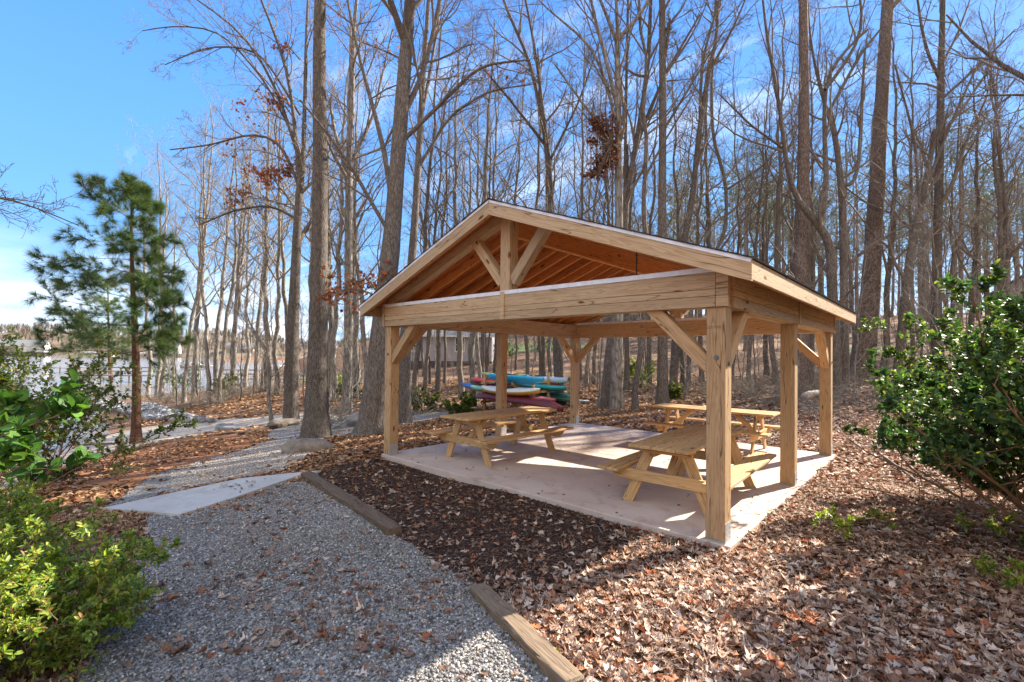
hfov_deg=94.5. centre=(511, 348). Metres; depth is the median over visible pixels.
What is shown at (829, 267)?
bare tree
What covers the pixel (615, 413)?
landscape timber
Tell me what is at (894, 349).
understorey shrub
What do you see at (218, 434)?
landscape timber
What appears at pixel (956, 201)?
sapling
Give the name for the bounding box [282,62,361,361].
bare tree
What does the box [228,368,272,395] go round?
understorey shrub
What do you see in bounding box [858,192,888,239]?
pine tree
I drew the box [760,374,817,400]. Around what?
understorey shrub
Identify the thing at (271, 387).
understorey shrub
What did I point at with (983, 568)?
green sprig
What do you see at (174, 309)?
bare tree
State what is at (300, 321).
bare tree
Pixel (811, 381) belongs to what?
understorey shrub
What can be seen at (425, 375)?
bare tree
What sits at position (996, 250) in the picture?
pine tree
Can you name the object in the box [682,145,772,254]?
bare tree
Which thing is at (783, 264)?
pine tree
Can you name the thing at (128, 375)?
dock
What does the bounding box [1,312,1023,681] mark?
ground
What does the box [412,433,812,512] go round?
leaf crumbs
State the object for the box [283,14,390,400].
bare tree
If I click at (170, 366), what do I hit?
sapling
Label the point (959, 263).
sapling
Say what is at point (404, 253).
bare tree
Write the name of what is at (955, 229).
pine tree
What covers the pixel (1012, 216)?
bare tree
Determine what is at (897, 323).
sapling
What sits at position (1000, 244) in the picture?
bare tree
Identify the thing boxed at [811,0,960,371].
bare tree
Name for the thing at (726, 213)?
bare tree
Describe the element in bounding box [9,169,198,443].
young pine
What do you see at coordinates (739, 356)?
sapling
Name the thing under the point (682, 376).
bare tree
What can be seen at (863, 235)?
bare tree
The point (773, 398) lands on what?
understorey shrub
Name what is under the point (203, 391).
understorey shrub
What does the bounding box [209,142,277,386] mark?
bare tree
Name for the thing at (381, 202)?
bare tree
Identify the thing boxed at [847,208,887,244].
pine tree
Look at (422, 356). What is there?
bare tree
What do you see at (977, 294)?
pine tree
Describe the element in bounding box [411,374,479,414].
understorey shrub
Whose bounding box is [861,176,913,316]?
pine tree
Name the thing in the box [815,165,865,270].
pine tree
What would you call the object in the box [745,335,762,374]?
sapling
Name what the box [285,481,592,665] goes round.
gravel stones
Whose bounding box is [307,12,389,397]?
bare tree
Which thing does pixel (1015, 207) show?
pine tree
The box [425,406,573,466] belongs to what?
picnic table
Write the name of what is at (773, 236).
pine tree
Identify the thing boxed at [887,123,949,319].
bare tree
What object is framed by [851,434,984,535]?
fallen log
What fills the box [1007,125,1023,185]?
pine tree
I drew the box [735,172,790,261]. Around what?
pine tree
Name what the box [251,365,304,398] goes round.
understorey shrub
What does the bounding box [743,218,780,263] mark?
pine tree
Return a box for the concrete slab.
[381,423,836,548]
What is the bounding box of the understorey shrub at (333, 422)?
[301,386,359,429]
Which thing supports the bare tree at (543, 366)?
on the ground at (115, 428)
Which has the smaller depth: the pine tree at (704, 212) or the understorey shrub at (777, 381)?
the understorey shrub at (777, 381)
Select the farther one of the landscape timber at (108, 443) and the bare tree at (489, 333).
the bare tree at (489, 333)
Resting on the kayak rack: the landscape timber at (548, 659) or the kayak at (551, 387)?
the kayak at (551, 387)
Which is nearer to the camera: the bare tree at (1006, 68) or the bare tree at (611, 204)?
the bare tree at (1006, 68)
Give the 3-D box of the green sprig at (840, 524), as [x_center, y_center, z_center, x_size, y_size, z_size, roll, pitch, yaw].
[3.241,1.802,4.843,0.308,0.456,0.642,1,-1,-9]
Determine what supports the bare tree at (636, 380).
on the ground at (115, 428)
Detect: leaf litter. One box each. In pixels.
[0,371,1023,517]
[0,460,1023,681]
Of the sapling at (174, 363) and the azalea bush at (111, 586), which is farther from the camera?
the sapling at (174, 363)
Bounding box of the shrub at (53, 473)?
[23,451,87,481]
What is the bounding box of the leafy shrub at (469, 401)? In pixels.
[438,390,478,413]
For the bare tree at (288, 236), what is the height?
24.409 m
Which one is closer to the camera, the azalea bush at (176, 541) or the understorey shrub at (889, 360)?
the azalea bush at (176, 541)
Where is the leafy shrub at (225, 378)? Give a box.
[211,372,246,394]
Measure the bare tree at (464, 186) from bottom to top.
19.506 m
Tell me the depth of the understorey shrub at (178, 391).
32.23 m
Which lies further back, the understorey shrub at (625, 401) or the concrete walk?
the understorey shrub at (625, 401)
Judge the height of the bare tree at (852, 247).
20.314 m
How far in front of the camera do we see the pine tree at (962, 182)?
52.60 m
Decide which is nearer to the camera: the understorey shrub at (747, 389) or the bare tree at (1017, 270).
the understorey shrub at (747, 389)
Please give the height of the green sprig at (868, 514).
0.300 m
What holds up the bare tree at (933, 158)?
on the ground at (115, 428)
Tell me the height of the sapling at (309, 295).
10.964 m
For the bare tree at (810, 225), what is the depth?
32.94 m
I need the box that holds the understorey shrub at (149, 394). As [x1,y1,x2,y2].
[141,389,157,399]
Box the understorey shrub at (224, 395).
[213,385,234,400]
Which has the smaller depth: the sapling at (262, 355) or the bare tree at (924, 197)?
the bare tree at (924, 197)
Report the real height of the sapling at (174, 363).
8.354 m
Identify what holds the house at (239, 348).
on the hills
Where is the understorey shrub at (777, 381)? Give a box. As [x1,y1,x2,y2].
[756,366,815,395]
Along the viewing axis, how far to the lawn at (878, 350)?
30.41 m
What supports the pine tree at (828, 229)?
on the ground at (115, 428)
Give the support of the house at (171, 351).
on the hills
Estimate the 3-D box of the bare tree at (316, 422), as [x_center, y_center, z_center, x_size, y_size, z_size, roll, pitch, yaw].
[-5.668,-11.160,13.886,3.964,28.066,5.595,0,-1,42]
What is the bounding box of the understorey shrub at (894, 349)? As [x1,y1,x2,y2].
[876,333,928,361]
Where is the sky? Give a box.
[0,0,1023,346]
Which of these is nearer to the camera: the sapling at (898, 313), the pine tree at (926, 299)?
the sapling at (898, 313)
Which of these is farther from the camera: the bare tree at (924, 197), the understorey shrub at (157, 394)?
the understorey shrub at (157, 394)
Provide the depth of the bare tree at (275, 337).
28.73 m
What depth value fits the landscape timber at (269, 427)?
17.10 m
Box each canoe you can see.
[476,392,563,411]
[535,390,569,402]
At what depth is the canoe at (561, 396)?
19.50 m
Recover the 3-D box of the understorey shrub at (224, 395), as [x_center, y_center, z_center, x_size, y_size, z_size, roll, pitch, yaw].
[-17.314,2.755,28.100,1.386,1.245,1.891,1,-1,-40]
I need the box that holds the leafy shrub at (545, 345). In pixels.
[528,336,562,356]
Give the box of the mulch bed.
[319,460,734,591]
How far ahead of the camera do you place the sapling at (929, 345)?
22.41 m
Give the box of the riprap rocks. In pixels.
[95,399,217,422]
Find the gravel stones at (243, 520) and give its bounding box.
[134,481,375,577]
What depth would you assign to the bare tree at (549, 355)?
30.75 m
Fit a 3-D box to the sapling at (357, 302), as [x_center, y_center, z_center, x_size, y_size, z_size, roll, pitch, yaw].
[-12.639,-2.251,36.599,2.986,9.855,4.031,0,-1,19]
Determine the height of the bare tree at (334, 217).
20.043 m
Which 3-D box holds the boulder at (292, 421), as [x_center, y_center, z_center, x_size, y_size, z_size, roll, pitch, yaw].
[-8.741,2.939,18.443,1.373,0.413,0.768,1,-1,0]
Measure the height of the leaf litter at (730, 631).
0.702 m
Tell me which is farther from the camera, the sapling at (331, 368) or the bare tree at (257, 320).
the bare tree at (257, 320)
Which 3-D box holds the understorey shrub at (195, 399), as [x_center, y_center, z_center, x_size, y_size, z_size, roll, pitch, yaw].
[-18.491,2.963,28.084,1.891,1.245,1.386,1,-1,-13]
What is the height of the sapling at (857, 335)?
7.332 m
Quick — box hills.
[0,330,307,357]
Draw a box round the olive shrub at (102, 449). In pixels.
[82,429,136,466]
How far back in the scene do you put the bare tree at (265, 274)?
30.88 m
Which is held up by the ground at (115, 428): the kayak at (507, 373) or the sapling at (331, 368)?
the sapling at (331, 368)
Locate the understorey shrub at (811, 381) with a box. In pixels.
[761,366,818,392]
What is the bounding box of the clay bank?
[61,433,260,487]
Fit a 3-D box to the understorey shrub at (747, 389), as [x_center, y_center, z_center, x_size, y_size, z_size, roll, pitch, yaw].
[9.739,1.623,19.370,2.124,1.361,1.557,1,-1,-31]
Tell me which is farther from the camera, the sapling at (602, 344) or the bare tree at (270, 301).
the bare tree at (270, 301)
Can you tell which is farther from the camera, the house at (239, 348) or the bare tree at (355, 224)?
the house at (239, 348)
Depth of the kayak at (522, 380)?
17.61 m
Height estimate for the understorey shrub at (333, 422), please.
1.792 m
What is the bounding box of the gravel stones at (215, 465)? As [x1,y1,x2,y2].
[170,432,350,491]
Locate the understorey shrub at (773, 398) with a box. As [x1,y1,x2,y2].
[733,375,779,406]
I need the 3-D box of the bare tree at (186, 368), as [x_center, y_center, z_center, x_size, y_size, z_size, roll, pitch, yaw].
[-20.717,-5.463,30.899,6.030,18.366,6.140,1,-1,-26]
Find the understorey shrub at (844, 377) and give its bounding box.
[810,356,891,392]
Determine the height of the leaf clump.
2.796 m
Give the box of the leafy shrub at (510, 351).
[493,338,519,358]
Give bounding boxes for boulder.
[176,412,193,418]
[214,423,234,431]
[267,418,301,426]
[280,438,333,453]
[345,413,358,426]
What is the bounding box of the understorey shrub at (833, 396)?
[799,374,875,408]
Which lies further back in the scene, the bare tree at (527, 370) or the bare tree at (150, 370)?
the bare tree at (150, 370)
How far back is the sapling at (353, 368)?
19.16 m
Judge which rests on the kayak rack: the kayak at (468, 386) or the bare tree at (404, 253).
the kayak at (468, 386)
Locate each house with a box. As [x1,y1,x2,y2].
[0,339,16,355]
[14,340,50,355]
[151,341,181,357]
[226,342,254,352]
[411,330,494,368]
[595,313,638,321]
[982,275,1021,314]
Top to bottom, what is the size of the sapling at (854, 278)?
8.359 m
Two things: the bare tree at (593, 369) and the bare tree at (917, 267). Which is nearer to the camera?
the bare tree at (593, 369)
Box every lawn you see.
[507,342,584,351]
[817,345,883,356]
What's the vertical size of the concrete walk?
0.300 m
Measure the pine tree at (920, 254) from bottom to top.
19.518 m
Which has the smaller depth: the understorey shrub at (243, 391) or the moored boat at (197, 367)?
the understorey shrub at (243, 391)
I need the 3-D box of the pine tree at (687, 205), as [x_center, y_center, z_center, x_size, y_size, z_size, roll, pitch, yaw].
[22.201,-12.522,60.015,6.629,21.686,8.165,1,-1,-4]
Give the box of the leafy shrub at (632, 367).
[623,358,656,386]
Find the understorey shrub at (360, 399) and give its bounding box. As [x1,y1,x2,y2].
[330,378,428,410]
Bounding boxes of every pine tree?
[649,160,699,316]
[656,188,695,242]
[666,153,721,340]
[667,168,717,317]
[667,196,703,241]
[700,213,719,315]
[701,208,736,248]
[712,139,787,349]
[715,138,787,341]
[716,205,739,250]
[718,169,771,253]
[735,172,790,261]
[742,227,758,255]
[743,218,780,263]
[748,197,793,334]
[749,180,794,246]
[751,138,822,271]
[759,203,793,270]
[771,215,790,274]
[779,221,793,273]
[784,190,837,280]
[795,0,811,397]
[814,170,838,291]
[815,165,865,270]
[815,198,855,282]
[818,137,904,319]
[837,227,863,292]
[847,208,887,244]
[850,0,898,376]
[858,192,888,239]
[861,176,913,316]
[883,196,929,315]
[886,173,933,327]
[886,218,908,281]
[890,241,905,314]
[895,175,947,323]
[903,172,950,313]
[908,111,1006,342]
[915,110,1007,324]
[942,188,971,313]
[946,167,996,317]
[949,199,996,319]
[954,155,1015,317]
[956,178,1023,276]
[957,197,993,301]
[964,193,1019,322]
[966,196,992,314]
[979,169,1023,258]
[989,177,1023,275]
[991,176,1023,297]
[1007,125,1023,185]
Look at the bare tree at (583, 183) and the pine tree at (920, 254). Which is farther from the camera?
the pine tree at (920, 254)
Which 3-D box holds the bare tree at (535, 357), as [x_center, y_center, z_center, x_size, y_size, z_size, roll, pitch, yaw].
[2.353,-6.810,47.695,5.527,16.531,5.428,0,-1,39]
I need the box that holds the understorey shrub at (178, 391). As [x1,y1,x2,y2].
[151,378,197,401]
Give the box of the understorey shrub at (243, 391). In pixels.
[226,380,250,396]
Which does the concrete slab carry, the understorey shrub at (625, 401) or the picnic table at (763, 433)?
the picnic table at (763, 433)
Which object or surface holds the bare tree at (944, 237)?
on the ground at (115, 428)
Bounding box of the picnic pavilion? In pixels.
[359,198,856,543]
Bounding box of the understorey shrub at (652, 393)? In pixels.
[638,367,672,399]
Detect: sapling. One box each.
[149,285,200,405]
[156,344,179,399]
[177,329,214,398]
[184,343,204,405]
[208,282,261,400]
[210,278,328,420]
[212,344,235,394]
[230,286,281,399]
[251,316,277,393]
[279,267,310,405]
[279,302,307,358]
[300,215,370,355]
[328,244,371,399]
[328,326,339,409]
[332,288,373,413]
[334,259,371,338]
[336,315,371,404]
[411,335,425,382]
[432,331,446,376]
[441,331,456,375]
[462,334,474,364]
[509,334,522,371]
[528,336,540,372]
[533,195,570,364]
[580,316,627,409]
[580,320,605,392]
[589,320,605,389]
[628,315,656,395]
[630,234,653,383]
[679,198,724,399]
[711,221,744,252]
[737,337,747,377]
[738,335,769,386]
[740,254,763,392]
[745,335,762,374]
[751,241,836,406]
[810,208,880,353]
[824,243,862,323]
[837,218,901,400]
[852,291,897,366]
[871,145,1021,380]
[871,207,955,358]
[880,245,911,317]
[881,297,909,346]
[885,231,924,346]
[890,297,916,333]
[898,189,974,371]
[901,255,969,373]
[921,245,959,349]
[925,220,972,345]
[942,220,981,337]
[945,198,1023,337]
[955,267,978,330]
[955,271,981,332]
[986,228,1023,370]
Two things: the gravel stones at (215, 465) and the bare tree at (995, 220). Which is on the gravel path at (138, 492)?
the gravel stones at (215, 465)
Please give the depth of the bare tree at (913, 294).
38.22 m
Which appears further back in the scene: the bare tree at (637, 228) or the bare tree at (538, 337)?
the bare tree at (637, 228)
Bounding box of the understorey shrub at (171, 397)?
[160,383,189,404]
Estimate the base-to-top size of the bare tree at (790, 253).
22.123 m
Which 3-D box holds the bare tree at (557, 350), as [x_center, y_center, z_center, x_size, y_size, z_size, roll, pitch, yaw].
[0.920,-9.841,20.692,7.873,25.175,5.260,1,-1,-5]
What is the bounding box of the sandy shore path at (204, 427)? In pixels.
[1,411,331,486]
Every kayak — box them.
[462,382,488,389]
[470,385,482,391]
[471,377,511,385]
[481,372,526,376]
[481,385,540,395]
[488,373,543,384]
[517,384,565,390]
[526,374,567,382]
[529,395,555,401]
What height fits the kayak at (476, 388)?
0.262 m
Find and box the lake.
[0,356,284,451]
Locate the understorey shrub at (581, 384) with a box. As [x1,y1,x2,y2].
[567,371,590,392]
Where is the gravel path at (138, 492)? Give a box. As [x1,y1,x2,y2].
[107,411,455,505]
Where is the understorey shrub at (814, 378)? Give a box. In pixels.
[779,367,818,389]
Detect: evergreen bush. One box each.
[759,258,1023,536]
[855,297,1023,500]
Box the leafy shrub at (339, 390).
[335,382,362,396]
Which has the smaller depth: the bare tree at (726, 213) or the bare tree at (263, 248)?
the bare tree at (726, 213)
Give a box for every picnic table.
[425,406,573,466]
[597,424,776,517]
[643,403,779,454]
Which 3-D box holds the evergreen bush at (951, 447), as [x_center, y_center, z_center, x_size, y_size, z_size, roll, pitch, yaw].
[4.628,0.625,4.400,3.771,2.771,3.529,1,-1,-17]
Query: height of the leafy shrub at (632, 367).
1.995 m
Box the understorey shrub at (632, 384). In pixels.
[624,377,647,389]
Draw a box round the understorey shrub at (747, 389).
[731,371,776,401]
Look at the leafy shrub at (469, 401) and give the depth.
17.87 m
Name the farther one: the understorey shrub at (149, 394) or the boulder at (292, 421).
the understorey shrub at (149, 394)
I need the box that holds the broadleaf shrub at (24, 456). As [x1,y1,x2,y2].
[0,368,101,489]
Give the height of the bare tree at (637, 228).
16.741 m
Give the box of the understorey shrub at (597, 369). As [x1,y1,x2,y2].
[580,349,630,387]
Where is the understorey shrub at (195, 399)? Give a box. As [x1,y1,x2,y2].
[184,389,204,405]
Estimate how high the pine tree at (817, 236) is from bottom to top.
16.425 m
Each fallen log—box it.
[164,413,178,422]
[801,390,818,399]
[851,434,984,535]
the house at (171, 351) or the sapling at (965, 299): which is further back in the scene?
the house at (171, 351)
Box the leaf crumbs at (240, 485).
[214,478,271,491]
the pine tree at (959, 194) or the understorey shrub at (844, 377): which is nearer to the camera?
the understorey shrub at (844, 377)
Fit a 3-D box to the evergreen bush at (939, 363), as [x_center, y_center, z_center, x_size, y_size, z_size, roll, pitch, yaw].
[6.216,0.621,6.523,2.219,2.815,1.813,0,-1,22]
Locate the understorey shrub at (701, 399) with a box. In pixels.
[677,376,705,400]
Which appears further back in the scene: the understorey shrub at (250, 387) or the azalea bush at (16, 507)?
the understorey shrub at (250, 387)
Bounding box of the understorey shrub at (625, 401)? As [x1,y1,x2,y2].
[602,387,631,408]
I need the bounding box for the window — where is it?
[455,337,464,351]
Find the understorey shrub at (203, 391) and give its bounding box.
[182,377,223,404]
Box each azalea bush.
[0,471,120,585]
[0,514,171,681]
[0,541,91,674]
[11,483,36,503]
[23,496,67,517]
[124,536,180,556]
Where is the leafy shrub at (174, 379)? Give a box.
[149,360,204,394]
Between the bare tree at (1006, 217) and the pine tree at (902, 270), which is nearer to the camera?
the bare tree at (1006, 217)
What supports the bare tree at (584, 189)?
on the ground at (115, 428)
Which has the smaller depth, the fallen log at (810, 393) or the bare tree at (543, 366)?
the fallen log at (810, 393)
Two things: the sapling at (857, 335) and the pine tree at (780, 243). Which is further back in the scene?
the pine tree at (780, 243)
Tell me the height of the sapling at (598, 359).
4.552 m
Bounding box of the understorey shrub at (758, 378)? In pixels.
[733,361,777,390]
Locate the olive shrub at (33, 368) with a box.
[0,341,60,474]
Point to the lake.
(125, 382)
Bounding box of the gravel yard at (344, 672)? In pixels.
[75,481,550,681]
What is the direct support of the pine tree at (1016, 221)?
on the ground at (115, 428)
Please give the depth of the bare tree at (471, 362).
21.58 m
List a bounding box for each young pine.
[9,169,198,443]
[51,273,131,381]
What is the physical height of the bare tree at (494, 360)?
21.576 m
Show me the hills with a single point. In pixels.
(58, 345)
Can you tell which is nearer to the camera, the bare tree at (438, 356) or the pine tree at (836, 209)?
the bare tree at (438, 356)
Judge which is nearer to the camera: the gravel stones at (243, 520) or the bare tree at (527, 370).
the gravel stones at (243, 520)
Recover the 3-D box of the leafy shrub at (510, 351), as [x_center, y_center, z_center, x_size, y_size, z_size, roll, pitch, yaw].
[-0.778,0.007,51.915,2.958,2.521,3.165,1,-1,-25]
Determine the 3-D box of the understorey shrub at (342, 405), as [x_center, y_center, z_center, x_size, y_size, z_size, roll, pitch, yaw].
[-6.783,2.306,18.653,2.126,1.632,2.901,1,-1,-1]
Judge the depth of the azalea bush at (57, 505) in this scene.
6.54 m
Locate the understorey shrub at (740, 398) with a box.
[700,364,774,401]
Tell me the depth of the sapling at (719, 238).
35.53 m
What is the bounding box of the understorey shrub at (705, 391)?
[685,381,738,398]
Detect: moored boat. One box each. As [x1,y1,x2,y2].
[66,368,113,374]
[180,362,212,367]
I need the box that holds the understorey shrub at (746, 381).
[731,365,766,391]
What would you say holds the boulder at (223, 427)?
on the ground at (115, 428)
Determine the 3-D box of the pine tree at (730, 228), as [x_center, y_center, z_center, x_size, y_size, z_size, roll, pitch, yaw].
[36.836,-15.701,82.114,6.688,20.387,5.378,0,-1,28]
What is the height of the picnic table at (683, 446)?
0.799 m
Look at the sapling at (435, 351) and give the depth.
34.50 m
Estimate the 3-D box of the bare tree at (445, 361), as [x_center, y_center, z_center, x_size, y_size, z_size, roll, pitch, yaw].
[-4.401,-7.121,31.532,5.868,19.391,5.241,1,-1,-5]
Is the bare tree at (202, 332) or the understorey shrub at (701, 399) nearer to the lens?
the understorey shrub at (701, 399)
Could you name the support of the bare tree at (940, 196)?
on the ground at (115, 428)
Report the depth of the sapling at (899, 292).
30.80 m
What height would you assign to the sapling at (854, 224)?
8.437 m
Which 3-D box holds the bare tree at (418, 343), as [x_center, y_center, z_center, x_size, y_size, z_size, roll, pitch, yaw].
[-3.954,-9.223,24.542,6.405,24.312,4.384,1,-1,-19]
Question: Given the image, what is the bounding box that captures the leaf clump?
[579,106,623,182]
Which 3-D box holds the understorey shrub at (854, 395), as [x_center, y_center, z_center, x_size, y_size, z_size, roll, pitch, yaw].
[13.228,1.372,17.707,2.707,2.291,2.264,1,-1,-14]
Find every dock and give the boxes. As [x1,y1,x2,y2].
[50,366,81,372]
[79,367,168,382]
[218,369,342,384]
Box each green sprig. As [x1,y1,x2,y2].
[809,504,857,546]
[851,505,899,529]
[952,508,1023,548]
[970,549,1023,591]
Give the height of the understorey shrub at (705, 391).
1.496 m
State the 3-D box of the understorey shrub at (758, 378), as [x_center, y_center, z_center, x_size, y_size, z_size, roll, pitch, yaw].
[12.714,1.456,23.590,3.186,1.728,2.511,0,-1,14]
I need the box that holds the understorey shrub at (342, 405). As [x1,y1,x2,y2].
[302,387,360,421]
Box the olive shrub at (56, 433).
[0,326,198,487]
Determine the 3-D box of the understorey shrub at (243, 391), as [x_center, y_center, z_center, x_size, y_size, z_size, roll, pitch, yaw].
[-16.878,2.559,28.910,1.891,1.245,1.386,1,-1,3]
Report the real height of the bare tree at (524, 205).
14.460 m
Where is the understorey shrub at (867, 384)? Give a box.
[851,368,881,398]
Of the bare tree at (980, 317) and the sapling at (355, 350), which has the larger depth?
the bare tree at (980, 317)
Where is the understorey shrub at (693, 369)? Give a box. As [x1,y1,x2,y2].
[668,339,747,391]
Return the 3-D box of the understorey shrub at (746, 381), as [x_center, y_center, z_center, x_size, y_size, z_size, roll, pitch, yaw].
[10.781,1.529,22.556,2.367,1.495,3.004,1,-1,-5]
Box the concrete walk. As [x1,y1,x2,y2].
[102,470,320,515]
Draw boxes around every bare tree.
[0,164,103,238]
[87,145,180,397]
[108,114,202,399]
[109,0,378,418]
[136,137,196,397]
[138,196,216,395]
[144,109,251,404]
[152,126,247,402]
[153,58,244,397]
[167,111,286,403]
[179,84,271,392]
[184,287,220,377]
[200,98,276,394]
[206,99,291,383]
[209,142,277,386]
[214,34,310,391]
[220,57,329,388]
[221,55,329,395]
[225,102,293,384]
[228,146,289,361]
[241,251,273,377]
[243,0,374,399]
[248,255,287,377]
[254,31,366,384]
[267,112,362,279]
[280,278,308,377]
[281,0,427,413]
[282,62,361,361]
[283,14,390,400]
[285,0,555,436]
[299,0,332,438]
[299,50,408,378]
[304,127,380,390]
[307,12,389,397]
[313,0,543,422]
[333,198,377,328]
[340,243,369,336]
[357,144,410,280]
[376,0,492,397]
[400,233,408,268]
[401,12,534,398]
[401,73,475,390]
[402,116,470,383]
[403,105,476,383]
[405,23,486,392]
[406,140,433,376]
[414,43,543,385]
[422,92,531,393]
[426,0,540,377]
[430,0,652,410]
[433,0,553,404]
[440,144,491,235]
[445,81,527,377]
[449,0,625,405]
[464,0,609,374]
[471,172,498,365]
[476,10,568,345]
[497,176,528,350]
[500,60,600,374]
[500,102,559,369]
[518,0,674,218]
[522,204,544,360]
[525,106,589,375]
[529,133,587,376]
[530,59,658,379]
[536,48,668,224]
[543,0,721,409]
[544,164,575,213]
[554,23,642,387]
[560,51,651,383]
[561,149,610,222]
[574,63,673,230]
[576,40,684,390]
[597,0,750,409]
[611,70,702,384]
[623,9,726,384]
[631,147,684,364]
[634,187,649,346]
[636,137,679,235]
[640,95,719,355]
[655,0,760,409]
[666,0,878,400]
[666,32,795,249]
[666,65,777,381]
[668,0,784,386]
[673,13,792,379]
[676,0,817,386]
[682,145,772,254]
[710,0,897,292]
[716,24,817,380]
[729,82,833,377]
[744,0,830,384]
[744,0,868,275]
[750,53,853,386]
[752,0,949,393]
[762,50,832,277]
[785,163,848,346]
[809,83,931,340]
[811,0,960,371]
[817,205,839,281]
[820,158,867,332]
[821,58,919,243]
[828,0,996,373]
[855,56,998,356]
[864,39,1007,388]
[865,0,1023,373]
[873,0,1023,154]
[886,87,991,342]
[887,38,1023,362]
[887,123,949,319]
[889,98,971,345]
[895,25,1023,372]
[899,127,985,267]
[904,192,930,319]
[925,0,1023,359]
[930,29,1023,292]
[935,0,1023,355]
[943,212,971,299]
[946,189,990,318]
[948,70,1023,290]
[949,70,1023,321]
[956,92,1023,296]
[962,148,1023,266]
[992,96,1023,217]
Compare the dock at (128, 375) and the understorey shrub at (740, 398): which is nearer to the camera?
the understorey shrub at (740, 398)
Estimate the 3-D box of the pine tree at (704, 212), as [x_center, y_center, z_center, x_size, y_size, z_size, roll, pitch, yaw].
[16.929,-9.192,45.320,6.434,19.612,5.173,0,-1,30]
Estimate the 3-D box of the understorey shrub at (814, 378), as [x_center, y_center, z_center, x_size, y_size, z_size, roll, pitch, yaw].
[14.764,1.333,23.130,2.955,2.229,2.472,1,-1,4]
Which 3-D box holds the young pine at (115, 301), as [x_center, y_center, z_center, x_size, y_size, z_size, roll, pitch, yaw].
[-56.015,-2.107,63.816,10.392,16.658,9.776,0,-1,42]
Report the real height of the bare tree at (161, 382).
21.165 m
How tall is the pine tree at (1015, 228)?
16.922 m
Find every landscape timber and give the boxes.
[70,442,111,445]
[149,431,235,444]
[238,419,302,434]
[301,471,401,535]
[470,583,583,681]
[584,412,628,416]
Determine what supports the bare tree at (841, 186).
on the ground at (115, 428)
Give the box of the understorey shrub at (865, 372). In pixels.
[851,350,890,382]
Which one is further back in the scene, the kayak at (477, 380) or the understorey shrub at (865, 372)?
the understorey shrub at (865, 372)
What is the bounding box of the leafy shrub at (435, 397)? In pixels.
[411,386,442,411]
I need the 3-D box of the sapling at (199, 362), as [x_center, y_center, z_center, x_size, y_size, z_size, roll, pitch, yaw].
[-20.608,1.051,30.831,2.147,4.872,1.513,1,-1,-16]
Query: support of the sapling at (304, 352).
on the ground at (115, 428)
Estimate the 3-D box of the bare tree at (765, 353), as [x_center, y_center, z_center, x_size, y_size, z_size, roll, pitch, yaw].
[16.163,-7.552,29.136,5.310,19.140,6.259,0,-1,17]
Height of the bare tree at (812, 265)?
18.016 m
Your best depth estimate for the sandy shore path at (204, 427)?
20.03 m
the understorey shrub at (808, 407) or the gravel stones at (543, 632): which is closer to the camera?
the gravel stones at (543, 632)
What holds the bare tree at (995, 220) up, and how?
on the ground at (115, 428)
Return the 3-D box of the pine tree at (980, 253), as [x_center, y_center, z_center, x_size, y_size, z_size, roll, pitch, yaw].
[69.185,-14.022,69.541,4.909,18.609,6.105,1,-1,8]
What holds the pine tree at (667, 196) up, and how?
on the ground at (115, 428)
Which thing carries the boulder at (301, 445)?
on the ground at (115, 428)
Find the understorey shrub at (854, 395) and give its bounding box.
[832,358,888,408]
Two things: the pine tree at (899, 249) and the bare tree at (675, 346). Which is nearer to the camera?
the bare tree at (675, 346)
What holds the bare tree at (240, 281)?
on the ground at (115, 428)
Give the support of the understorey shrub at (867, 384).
on the ground at (115, 428)
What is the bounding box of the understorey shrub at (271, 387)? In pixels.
[260,370,299,398]
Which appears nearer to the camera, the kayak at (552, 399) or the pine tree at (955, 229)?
the kayak at (552, 399)
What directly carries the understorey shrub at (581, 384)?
on the ground at (115, 428)
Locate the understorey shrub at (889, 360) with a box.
[849,334,944,369]
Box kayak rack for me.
[481,372,550,409]
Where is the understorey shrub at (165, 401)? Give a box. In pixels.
[154,393,174,403]
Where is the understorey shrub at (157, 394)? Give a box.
[145,383,168,401]
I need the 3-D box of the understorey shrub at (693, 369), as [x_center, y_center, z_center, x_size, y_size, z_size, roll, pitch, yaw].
[9.265,0.869,22.400,4.593,2.721,2.678,1,-1,-3]
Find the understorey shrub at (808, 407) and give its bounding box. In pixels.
[797,388,856,418]
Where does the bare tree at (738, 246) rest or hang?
on the ground at (115, 428)
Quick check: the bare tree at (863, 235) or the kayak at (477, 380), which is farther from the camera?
the bare tree at (863, 235)
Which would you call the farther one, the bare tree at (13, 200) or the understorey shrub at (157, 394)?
the understorey shrub at (157, 394)
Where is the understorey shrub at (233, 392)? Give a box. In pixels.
[222,378,243,399]
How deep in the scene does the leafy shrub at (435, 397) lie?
19.55 m
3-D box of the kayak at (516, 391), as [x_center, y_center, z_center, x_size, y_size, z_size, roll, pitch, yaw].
[-0.094,1.611,18.101,3.100,0.327,0.720,-2,5,43]
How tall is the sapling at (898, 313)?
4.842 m
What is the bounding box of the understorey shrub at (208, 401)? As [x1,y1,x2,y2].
[192,385,232,409]
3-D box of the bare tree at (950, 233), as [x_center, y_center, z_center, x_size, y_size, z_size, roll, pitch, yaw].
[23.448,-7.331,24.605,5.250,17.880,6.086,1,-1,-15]
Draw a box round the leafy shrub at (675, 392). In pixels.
[668,381,683,399]
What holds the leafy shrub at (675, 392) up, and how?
on the ground at (115, 428)
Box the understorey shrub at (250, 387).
[223,371,260,395]
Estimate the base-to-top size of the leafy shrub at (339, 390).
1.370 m
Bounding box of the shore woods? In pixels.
[0,320,369,354]
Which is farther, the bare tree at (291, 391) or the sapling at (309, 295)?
the sapling at (309, 295)

